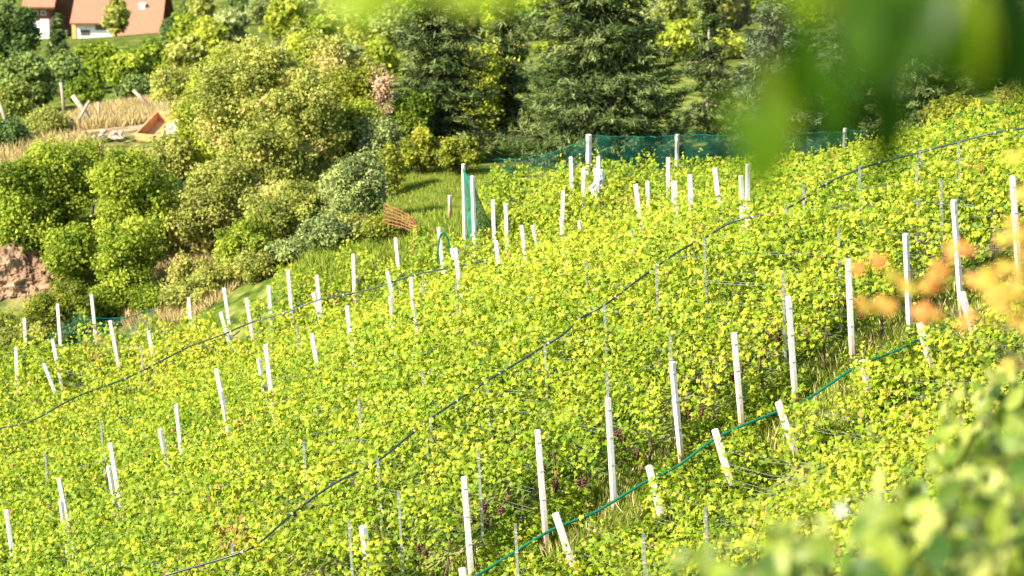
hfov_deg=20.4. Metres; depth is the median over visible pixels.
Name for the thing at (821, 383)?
aisle grass
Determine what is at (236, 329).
hose
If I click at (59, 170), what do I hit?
bush
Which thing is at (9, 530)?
vineyard post
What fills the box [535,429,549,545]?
vineyard post
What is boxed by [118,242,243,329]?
bank grass
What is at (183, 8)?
leafy tree
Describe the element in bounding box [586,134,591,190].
vineyard post
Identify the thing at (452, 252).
vineyard post
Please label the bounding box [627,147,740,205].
vine row
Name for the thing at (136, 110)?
terrace grass
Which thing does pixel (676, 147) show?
vineyard post
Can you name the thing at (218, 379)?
vineyard post
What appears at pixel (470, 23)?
leafy tree
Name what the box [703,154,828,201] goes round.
vine row
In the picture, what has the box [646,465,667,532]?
vineyard post
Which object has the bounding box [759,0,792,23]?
leafy tree
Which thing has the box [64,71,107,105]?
leafy tree
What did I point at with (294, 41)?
leafy tree
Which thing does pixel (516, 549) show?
steel stake
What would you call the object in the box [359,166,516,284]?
clearing grass
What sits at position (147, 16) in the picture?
farmhouse
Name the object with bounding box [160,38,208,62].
leafy tree
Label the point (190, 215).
bush
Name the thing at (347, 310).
vineyard post
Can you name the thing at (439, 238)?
hose
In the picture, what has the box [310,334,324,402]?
vineyard post
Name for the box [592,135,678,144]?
bird net
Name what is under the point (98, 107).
wooden pole
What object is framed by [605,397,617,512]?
vineyard post
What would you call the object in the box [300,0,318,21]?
leafy tree
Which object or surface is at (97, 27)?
window
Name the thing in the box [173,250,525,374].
vine row
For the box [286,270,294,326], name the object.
vineyard post
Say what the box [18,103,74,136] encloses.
bush
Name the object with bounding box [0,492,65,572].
vine row
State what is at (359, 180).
bush
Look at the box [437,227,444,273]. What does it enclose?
vineyard post
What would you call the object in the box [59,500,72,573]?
vineyard post
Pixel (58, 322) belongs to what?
vineyard post
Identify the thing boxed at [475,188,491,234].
bird net
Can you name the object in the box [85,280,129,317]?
bush
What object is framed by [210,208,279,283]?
bush
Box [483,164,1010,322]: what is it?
vine row
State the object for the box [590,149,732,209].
vine row
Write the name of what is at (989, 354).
vine row
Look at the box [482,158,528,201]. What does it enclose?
bush
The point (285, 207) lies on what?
bush
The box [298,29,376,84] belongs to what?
leafy tree
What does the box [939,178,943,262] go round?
steel stake
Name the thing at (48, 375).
vineyard post
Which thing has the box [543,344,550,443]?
steel stake
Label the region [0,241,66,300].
rock bank
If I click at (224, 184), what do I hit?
bush
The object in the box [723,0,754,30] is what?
leafy tree
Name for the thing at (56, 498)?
vine row
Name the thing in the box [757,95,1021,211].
vine row
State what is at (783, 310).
steel stake
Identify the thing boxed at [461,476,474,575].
vineyard post
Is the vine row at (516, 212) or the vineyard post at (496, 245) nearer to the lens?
the vineyard post at (496, 245)
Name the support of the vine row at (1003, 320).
on the hillside
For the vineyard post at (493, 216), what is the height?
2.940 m
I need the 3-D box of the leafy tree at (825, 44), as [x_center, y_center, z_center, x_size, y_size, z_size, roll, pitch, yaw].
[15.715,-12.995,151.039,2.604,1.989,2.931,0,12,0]
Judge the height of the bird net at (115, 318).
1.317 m
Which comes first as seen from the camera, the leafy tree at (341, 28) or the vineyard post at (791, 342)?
the vineyard post at (791, 342)
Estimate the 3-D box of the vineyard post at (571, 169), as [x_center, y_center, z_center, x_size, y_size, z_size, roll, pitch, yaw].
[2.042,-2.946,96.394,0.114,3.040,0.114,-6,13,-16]
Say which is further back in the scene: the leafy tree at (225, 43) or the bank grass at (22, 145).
the leafy tree at (225, 43)
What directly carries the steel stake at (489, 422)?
on the hillside
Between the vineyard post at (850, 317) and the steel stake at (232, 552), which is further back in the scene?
the vineyard post at (850, 317)
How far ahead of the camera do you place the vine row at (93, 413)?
88.06 m
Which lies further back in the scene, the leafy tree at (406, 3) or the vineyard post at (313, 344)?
the leafy tree at (406, 3)
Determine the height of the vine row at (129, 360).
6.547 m
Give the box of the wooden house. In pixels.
[22,0,73,38]
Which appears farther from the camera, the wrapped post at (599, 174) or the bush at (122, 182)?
the bush at (122, 182)
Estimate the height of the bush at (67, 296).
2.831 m
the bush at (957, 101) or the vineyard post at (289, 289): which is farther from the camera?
the bush at (957, 101)
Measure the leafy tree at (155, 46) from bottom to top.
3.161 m
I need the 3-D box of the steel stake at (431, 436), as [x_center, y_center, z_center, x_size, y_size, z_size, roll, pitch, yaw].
[-1.698,4.022,61.385,0.186,2.544,0.054,0,12,0]
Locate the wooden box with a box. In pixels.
[135,111,181,141]
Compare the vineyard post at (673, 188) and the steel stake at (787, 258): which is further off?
the vineyard post at (673, 188)
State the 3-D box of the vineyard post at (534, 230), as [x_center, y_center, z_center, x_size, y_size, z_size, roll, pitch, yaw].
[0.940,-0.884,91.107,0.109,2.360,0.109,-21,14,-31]
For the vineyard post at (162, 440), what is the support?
on the hillside
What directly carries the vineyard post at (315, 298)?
on the hillside
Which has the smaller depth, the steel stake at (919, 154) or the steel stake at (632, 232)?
the steel stake at (919, 154)
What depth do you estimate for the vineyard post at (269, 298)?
95.65 m
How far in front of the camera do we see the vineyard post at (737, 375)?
60.00 m
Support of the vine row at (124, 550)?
on the hillside
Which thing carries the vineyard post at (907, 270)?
on the hillside
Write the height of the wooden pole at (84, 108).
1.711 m
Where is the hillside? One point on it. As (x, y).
(236, 296)
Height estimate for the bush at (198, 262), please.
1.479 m
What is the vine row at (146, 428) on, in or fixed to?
on the hillside
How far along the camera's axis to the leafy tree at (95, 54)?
165.08 m
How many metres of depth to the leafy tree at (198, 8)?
227.84 m
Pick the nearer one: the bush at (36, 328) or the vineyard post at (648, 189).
the vineyard post at (648, 189)
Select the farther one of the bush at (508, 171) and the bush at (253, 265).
the bush at (508, 171)
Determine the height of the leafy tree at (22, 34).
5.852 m
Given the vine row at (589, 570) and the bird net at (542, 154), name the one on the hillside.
the vine row at (589, 570)
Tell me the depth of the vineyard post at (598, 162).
95.67 m
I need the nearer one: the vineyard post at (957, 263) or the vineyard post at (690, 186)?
the vineyard post at (957, 263)
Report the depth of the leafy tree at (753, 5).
232.39 m
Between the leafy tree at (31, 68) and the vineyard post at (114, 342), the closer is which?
the vineyard post at (114, 342)
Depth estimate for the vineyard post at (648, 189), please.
92.22 m
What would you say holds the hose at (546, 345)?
attached to the steel stake at (232, 552)
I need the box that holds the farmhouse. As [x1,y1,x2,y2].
[70,0,173,38]
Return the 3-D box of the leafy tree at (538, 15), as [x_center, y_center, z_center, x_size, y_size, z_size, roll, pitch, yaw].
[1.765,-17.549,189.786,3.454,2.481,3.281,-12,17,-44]
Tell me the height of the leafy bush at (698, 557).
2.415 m
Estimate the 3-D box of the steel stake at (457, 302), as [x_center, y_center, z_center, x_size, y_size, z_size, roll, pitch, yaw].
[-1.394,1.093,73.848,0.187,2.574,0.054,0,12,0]
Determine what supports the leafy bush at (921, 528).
on the hillside
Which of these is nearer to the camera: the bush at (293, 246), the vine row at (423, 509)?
the vine row at (423, 509)
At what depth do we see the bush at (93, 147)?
115.18 m
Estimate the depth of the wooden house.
284.86 m
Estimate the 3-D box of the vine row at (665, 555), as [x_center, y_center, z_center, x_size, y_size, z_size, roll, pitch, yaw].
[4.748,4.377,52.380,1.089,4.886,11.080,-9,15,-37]
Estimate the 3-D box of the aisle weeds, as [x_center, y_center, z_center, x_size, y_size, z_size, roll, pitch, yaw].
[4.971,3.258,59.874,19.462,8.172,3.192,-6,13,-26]
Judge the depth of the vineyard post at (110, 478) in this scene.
73.50 m
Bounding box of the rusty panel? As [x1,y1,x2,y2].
[384,203,417,242]
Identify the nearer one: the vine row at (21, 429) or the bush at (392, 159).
the vine row at (21, 429)
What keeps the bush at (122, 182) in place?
on the hillside
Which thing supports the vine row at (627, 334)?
on the hillside
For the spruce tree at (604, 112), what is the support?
on the hillside
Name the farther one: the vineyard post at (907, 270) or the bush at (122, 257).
the bush at (122, 257)
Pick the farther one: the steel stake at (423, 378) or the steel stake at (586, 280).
the steel stake at (586, 280)
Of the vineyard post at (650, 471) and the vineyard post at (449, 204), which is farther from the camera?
the vineyard post at (449, 204)
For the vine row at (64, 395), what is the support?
on the hillside
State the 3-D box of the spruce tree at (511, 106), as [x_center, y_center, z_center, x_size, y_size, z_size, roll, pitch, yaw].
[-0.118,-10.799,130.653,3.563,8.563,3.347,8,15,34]
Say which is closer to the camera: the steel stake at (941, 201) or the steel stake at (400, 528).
the steel stake at (400, 528)
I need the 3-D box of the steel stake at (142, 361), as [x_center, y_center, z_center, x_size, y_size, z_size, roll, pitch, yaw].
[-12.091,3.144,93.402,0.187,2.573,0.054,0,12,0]
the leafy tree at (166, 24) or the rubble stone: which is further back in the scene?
the leafy tree at (166, 24)
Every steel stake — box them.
[44,453,51,528]
[99,421,106,491]
[140,346,144,389]
[230,544,235,575]
[295,325,300,393]
[302,442,310,540]
[347,520,353,575]
[357,397,365,491]
[376,459,384,562]
[397,490,404,575]
[421,277,426,352]
[421,370,428,466]
[429,417,436,510]
[455,282,459,342]
[477,449,484,553]
[486,379,493,479]
[514,523,519,575]
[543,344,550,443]
[584,261,589,322]
[603,303,608,376]
[605,371,608,397]
[631,229,634,294]
[642,533,646,573]
[655,265,660,362]
[669,333,674,436]
[703,237,708,332]
[704,507,708,543]
[781,273,786,368]
[785,206,788,272]
[802,184,806,266]
[837,228,841,330]
[858,165,862,248]
[915,163,919,260]
[918,150,922,243]
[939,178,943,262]
[957,142,961,234]
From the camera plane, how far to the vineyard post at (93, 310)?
97.91 m
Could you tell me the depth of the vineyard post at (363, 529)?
57.57 m
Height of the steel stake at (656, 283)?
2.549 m
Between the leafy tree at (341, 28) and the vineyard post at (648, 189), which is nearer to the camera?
the vineyard post at (648, 189)
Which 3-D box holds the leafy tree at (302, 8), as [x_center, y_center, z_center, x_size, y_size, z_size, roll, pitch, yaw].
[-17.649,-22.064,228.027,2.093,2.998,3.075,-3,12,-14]
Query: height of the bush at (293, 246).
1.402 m
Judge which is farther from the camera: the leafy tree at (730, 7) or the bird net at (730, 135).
the leafy tree at (730, 7)
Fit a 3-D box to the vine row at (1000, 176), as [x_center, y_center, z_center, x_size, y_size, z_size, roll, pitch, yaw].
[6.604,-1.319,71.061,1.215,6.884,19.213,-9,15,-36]
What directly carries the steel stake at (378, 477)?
on the hillside
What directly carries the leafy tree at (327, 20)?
on the hillside
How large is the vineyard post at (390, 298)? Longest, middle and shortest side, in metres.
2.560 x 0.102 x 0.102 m
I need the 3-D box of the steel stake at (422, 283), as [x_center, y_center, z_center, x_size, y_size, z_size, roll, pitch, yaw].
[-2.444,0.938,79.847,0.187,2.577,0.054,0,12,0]
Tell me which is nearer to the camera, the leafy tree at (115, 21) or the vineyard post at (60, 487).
the vineyard post at (60, 487)
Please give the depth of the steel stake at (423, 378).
64.57 m
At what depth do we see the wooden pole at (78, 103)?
134.05 m
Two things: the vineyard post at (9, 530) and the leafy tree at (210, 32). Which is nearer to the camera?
the vineyard post at (9, 530)
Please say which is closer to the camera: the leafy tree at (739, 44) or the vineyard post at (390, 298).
the vineyard post at (390, 298)
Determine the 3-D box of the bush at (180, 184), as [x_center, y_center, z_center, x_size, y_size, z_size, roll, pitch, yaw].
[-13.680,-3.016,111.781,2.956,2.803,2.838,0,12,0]
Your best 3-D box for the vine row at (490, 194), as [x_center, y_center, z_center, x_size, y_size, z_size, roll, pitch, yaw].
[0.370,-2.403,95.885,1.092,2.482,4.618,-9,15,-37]
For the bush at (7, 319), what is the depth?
104.31 m
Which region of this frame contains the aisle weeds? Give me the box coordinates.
[449,240,1023,575]
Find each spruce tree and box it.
[43,12,71,65]
[388,0,508,166]
[472,0,547,134]
[494,0,692,168]
[670,0,746,142]
[703,0,841,166]
[802,19,867,142]
[857,60,975,139]
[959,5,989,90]
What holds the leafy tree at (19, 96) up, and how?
on the hillside
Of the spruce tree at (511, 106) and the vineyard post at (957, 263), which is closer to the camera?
the vineyard post at (957, 263)
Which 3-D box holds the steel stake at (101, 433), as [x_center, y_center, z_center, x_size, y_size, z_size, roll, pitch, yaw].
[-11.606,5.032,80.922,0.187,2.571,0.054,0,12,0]
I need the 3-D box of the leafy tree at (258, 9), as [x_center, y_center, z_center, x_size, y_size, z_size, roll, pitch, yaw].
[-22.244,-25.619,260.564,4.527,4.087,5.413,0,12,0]
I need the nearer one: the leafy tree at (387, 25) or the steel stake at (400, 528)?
the steel stake at (400, 528)
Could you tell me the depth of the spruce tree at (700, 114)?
126.43 m
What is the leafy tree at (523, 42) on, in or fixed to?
on the hillside
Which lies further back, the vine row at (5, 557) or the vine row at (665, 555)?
the vine row at (5, 557)
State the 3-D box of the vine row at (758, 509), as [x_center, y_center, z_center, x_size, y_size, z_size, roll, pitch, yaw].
[6.177,3.572,52.947,1.049,5.038,11.059,-9,15,-37]
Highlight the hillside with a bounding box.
[0,0,1023,575]
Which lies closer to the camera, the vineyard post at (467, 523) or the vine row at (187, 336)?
the vineyard post at (467, 523)
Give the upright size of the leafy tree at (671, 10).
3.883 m
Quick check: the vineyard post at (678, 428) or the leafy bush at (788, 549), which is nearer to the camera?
the leafy bush at (788, 549)
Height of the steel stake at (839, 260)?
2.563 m
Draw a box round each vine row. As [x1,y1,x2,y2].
[0,304,392,425]
[0,328,350,444]
[0,347,315,458]
[0,369,268,476]
[0,389,221,498]
[0,421,178,517]
[0,468,110,543]
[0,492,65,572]
[0,526,311,575]
[0,529,15,575]
[6,486,403,575]
[9,303,409,412]
[61,441,467,575]
[75,278,454,393]
[121,401,538,535]
[135,268,498,381]
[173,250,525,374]
[177,367,607,503]
[226,328,680,467]
[239,227,567,354]
[266,225,605,326]
[276,300,734,438]
[314,271,788,411]
[333,208,635,305]
[360,245,847,390]
[401,212,672,283]
[405,214,903,364]
[441,187,954,338]
[449,535,838,575]
[477,200,714,267]
[478,179,571,243]
[478,193,531,258]
[480,159,612,230]
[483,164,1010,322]
[501,511,918,575]
[509,158,645,223]
[531,142,1023,302]
[541,194,709,253]
[548,151,694,213]
[572,463,970,575]
[582,121,1023,280]
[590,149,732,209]
[610,183,770,235]
[623,111,1023,253]
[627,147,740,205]
[644,439,1004,563]
[663,148,806,194]
[665,95,1023,247]
[687,180,812,224]
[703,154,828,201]
[711,414,1017,524]
[721,98,1023,220]
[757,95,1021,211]
[777,369,1023,477]
[789,147,859,163]
[791,148,826,162]
[796,97,1023,226]
[845,96,1020,188]
[845,335,1023,433]
[911,298,1023,393]
[972,270,1023,353]
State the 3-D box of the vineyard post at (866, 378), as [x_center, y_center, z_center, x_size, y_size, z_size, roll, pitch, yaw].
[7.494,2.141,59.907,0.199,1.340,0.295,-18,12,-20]
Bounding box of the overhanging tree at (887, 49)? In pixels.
[320,0,1023,200]
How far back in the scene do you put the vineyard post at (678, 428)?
59.46 m
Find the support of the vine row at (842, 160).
on the hillside
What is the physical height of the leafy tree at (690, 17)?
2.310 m
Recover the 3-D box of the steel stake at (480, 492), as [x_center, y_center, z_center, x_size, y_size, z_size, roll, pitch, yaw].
[-0.638,4.574,58.946,0.186,2.549,0.054,0,12,0]
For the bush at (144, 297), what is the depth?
104.39 m
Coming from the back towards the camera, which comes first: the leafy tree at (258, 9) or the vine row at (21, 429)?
the leafy tree at (258, 9)
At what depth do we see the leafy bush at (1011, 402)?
18.17 m
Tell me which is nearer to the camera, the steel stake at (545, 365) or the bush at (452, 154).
the steel stake at (545, 365)
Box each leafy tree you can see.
[0,0,45,62]
[0,48,58,114]
[0,79,36,120]
[45,49,88,98]
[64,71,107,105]
[72,36,118,86]
[95,39,154,85]
[100,0,130,36]
[112,72,151,99]
[133,38,169,76]
[147,63,193,102]
[158,16,175,40]
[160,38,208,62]
[162,65,226,164]
[163,33,209,75]
[166,11,200,40]
[175,0,189,13]
[183,14,233,61]
[183,28,319,172]
[183,43,236,99]
[185,0,216,18]
[212,40,240,62]
[213,5,249,43]
[223,0,255,20]
[245,0,270,25]
[249,68,361,182]
[258,0,308,43]
[261,39,280,49]
[278,18,324,56]
[281,27,321,67]
[292,0,304,16]
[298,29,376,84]
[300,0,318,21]
[301,5,347,42]
[317,0,332,9]
[317,60,401,160]
[324,7,355,40]
[337,43,363,63]
[342,14,377,47]
[361,33,401,81]
[368,3,419,50]
[400,0,427,24]
[402,23,431,63]
[419,8,475,44]
[455,32,523,135]
[467,8,510,39]
[478,7,513,40]
[492,21,529,66]
[514,0,553,14]
[515,7,555,39]
[530,25,572,61]
[549,4,581,25]
[615,32,657,71]
[626,0,661,29]
[652,0,693,27]
[655,19,707,60]
[686,6,725,32]
[697,27,750,60]
[716,0,744,27]
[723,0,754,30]
[748,0,762,14]
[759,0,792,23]
[791,10,825,27]
[819,29,829,51]
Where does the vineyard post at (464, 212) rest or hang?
on the hillside
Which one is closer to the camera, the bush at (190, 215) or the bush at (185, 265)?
the bush at (185, 265)
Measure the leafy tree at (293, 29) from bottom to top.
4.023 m
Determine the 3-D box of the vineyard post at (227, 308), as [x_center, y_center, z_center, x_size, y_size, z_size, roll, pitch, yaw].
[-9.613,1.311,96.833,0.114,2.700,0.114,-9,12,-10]
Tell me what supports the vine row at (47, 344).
on the hillside
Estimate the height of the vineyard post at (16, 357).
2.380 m
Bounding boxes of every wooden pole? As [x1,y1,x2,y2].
[0,103,6,118]
[59,82,65,113]
[71,94,90,118]
[75,100,90,122]
[97,102,100,113]
[132,89,150,105]
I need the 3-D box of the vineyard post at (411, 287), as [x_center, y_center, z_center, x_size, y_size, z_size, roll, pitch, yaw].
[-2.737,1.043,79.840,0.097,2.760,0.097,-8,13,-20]
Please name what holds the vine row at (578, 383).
on the hillside
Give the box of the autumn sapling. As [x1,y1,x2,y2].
[850,147,1023,372]
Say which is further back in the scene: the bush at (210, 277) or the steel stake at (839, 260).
the bush at (210, 277)
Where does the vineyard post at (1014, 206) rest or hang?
on the hillside
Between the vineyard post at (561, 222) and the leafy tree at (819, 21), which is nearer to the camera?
the vineyard post at (561, 222)
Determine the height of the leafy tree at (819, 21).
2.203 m
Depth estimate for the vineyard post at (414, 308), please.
75.75 m
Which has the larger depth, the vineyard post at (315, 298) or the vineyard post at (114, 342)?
the vineyard post at (114, 342)
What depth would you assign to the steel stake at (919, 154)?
66.97 m
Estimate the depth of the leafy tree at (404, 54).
153.26 m
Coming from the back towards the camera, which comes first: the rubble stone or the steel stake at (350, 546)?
the rubble stone
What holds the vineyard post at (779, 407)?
on the hillside
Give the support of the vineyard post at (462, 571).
on the hillside
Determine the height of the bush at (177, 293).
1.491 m
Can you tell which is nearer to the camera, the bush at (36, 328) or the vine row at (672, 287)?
the vine row at (672, 287)
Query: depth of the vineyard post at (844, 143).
102.09 m
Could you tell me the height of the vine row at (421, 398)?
6.180 m
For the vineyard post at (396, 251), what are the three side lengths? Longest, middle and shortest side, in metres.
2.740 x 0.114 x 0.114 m
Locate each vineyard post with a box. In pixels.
[4,509,14,572]
[14,347,19,405]
[23,318,29,384]
[42,363,65,419]
[51,339,66,405]
[56,304,63,373]
[57,477,77,563]
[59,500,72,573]
[90,294,100,368]
[107,465,120,532]
[108,320,123,384]
[108,442,124,522]
[147,330,157,388]
[158,428,174,501]
[174,404,185,480]
[187,297,195,363]
[214,369,222,402]
[219,312,232,351]
[219,390,235,463]
[222,288,233,349]
[245,298,254,346]
[257,358,270,426]
[263,344,276,426]
[267,286,274,348]
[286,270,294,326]
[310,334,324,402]
[312,293,320,321]
[315,275,322,314]
[345,305,358,384]
[352,254,356,309]
[359,525,374,575]
[386,271,393,296]
[388,296,398,373]
[394,238,401,294]
[409,277,417,349]
[411,300,426,373]
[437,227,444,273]
[448,195,451,216]
[450,248,454,262]
[454,248,463,320]
[459,567,466,575]
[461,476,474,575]
[462,164,466,259]
[470,176,476,260]
[491,199,495,260]
[494,240,500,294]
[504,203,508,256]
[520,225,532,307]
[531,225,538,244]
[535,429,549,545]
[552,512,578,575]
[559,217,566,264]
[561,190,564,219]
[569,157,573,216]
[582,167,585,220]
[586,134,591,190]
[597,157,600,205]
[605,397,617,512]
[633,184,643,234]
[646,181,649,205]
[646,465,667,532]
[666,157,669,202]
[669,361,684,473]
[671,181,679,257]
[675,134,678,175]
[688,174,695,274]
[712,428,736,495]
[713,168,724,241]
[731,332,745,438]
[739,175,746,264]
[745,189,749,268]
[775,401,798,455]
[785,296,798,402]
[842,132,846,147]
[845,259,855,364]
[859,359,873,401]
[902,233,912,337]
[916,323,932,367]
[950,199,962,313]
[959,292,980,350]
[1010,175,1021,272]
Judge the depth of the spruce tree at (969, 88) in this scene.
128.69 m
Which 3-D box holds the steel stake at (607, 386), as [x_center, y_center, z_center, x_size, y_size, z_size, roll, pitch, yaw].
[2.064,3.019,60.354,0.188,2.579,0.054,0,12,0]
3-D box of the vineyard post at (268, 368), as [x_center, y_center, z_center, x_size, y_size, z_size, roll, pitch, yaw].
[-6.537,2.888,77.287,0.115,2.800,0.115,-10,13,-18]
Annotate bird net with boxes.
[70,309,155,318]
[462,168,478,239]
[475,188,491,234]
[494,140,587,159]
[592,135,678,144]
[679,132,820,144]
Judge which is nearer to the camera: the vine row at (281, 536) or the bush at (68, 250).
the vine row at (281, 536)
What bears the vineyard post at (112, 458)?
on the hillside
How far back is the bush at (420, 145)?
112.95 m
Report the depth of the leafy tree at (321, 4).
229.86 m
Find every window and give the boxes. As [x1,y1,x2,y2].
[80,30,89,34]
[95,25,106,29]
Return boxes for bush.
[0,109,31,149]
[0,159,53,243]
[0,188,61,254]
[0,307,28,333]
[0,323,35,368]
[6,133,101,230]
[9,318,70,351]
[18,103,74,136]
[18,277,99,338]
[33,218,100,282]
[60,294,113,330]
[68,132,109,215]
[84,142,180,248]
[84,208,174,303]
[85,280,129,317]
[122,274,166,314]
[145,123,205,185]
[156,277,218,310]
[157,178,229,258]
[157,249,199,284]
[158,177,185,238]
[173,256,212,280]
[181,158,264,237]
[182,261,239,294]
[210,116,320,203]
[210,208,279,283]
[220,242,288,284]
[232,175,345,240]
[260,230,323,262]
[294,206,363,250]
[313,146,393,217]
[327,199,375,242]
[332,92,397,163]
[348,107,408,161]
[359,209,405,242]
[376,142,410,196]
[388,88,442,167]
[397,118,440,174]
[431,133,490,173]
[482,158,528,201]
[613,532,780,575]
[700,428,1023,575]
[754,413,1023,575]
[910,118,924,134]
[912,349,1023,575]
[915,86,987,127]
[990,91,1013,108]
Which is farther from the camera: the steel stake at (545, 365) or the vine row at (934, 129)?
the vine row at (934, 129)
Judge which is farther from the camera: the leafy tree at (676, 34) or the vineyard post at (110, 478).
the leafy tree at (676, 34)
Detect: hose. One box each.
[0,258,492,428]
[162,127,1023,575]
[436,232,450,267]
[474,290,1023,575]
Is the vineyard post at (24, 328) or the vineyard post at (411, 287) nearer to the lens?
the vineyard post at (411, 287)
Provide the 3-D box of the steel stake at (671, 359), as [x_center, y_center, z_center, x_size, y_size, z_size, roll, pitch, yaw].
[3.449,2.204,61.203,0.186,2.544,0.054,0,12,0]
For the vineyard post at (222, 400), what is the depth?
75.35 m
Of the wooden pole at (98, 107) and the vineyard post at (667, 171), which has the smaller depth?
the vineyard post at (667, 171)
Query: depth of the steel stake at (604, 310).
63.93 m
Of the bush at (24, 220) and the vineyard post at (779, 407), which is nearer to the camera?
the vineyard post at (779, 407)
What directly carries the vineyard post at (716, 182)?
on the hillside
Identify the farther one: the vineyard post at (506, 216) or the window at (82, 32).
the window at (82, 32)
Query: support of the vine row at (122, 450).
on the hillside
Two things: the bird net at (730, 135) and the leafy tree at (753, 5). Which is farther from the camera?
the leafy tree at (753, 5)
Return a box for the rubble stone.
[100,129,106,133]
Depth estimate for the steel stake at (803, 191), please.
67.42 m
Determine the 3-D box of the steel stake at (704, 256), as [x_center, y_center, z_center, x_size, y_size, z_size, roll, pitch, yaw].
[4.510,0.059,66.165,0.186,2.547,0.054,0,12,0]
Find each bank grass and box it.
[0,125,105,199]
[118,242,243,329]
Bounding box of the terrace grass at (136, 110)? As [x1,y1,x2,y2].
[64,94,182,130]
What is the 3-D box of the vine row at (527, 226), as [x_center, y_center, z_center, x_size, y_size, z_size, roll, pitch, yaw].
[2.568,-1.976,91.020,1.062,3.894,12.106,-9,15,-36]
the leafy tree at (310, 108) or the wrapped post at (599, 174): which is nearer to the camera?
the wrapped post at (599, 174)
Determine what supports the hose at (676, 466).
attached to the vineyard post at (560, 528)
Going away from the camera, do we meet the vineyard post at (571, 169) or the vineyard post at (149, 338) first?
the vineyard post at (149, 338)
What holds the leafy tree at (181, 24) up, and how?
on the hillside
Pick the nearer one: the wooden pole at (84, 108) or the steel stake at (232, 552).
the steel stake at (232, 552)
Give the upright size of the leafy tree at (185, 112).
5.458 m
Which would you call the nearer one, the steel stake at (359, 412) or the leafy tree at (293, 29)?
the steel stake at (359, 412)
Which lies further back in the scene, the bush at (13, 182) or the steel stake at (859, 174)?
the bush at (13, 182)
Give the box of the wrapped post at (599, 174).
[588,169,605,216]
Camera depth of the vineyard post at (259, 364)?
80.09 m
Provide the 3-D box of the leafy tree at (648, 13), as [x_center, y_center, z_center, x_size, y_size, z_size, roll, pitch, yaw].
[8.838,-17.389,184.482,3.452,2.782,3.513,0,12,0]
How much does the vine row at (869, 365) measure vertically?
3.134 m
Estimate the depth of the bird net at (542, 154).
102.67 m
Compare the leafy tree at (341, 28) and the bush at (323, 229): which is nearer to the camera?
the bush at (323, 229)
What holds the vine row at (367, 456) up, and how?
on the hillside
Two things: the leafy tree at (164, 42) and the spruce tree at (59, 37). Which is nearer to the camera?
the leafy tree at (164, 42)
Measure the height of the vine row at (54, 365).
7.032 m
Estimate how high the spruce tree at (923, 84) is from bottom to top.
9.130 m
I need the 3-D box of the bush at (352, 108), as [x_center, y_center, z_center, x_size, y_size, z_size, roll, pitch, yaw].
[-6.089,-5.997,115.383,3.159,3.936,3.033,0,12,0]
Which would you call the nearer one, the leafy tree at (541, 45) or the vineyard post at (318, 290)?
the vineyard post at (318, 290)
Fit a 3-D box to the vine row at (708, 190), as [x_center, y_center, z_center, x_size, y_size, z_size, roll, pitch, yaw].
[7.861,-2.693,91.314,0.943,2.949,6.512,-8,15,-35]
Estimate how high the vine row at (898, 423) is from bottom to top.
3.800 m
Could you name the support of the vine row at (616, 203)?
on the hillside
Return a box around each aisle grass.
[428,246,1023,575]
[432,250,1023,575]
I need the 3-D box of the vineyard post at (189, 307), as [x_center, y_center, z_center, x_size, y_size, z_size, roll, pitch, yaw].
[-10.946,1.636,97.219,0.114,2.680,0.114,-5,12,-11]
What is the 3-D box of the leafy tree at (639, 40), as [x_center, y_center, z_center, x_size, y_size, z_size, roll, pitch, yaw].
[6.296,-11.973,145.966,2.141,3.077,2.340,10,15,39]
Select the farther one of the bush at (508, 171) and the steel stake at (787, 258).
the bush at (508, 171)
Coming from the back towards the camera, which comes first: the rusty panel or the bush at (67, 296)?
the bush at (67, 296)
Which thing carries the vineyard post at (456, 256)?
on the hillside
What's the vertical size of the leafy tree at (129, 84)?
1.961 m
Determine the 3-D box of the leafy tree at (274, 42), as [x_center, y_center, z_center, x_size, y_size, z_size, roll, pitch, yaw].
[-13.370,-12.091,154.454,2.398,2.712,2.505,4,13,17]
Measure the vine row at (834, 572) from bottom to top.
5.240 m
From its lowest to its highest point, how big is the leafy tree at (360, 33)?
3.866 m
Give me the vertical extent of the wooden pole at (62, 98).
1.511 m
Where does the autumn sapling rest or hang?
on the hillside
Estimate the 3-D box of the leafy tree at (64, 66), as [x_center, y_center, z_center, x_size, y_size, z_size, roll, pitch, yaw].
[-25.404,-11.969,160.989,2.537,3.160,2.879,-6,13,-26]
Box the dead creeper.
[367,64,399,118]
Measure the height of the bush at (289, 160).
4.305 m
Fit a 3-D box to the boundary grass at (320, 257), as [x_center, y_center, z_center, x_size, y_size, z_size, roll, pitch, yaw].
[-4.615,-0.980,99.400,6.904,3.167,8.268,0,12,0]
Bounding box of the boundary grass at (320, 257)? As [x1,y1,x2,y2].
[282,207,466,322]
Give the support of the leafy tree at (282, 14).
on the hillside
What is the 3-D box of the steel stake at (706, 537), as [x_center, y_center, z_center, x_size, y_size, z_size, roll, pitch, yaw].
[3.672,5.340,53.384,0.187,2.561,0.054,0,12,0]
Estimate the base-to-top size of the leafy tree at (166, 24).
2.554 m
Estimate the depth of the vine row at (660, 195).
96.56 m
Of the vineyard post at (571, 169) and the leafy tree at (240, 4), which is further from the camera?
the leafy tree at (240, 4)
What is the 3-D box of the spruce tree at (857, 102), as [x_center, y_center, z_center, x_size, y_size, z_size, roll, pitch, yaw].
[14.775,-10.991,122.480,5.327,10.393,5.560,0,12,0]
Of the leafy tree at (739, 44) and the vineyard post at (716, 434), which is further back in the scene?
the leafy tree at (739, 44)
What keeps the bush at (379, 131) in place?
on the hillside
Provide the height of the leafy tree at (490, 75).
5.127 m

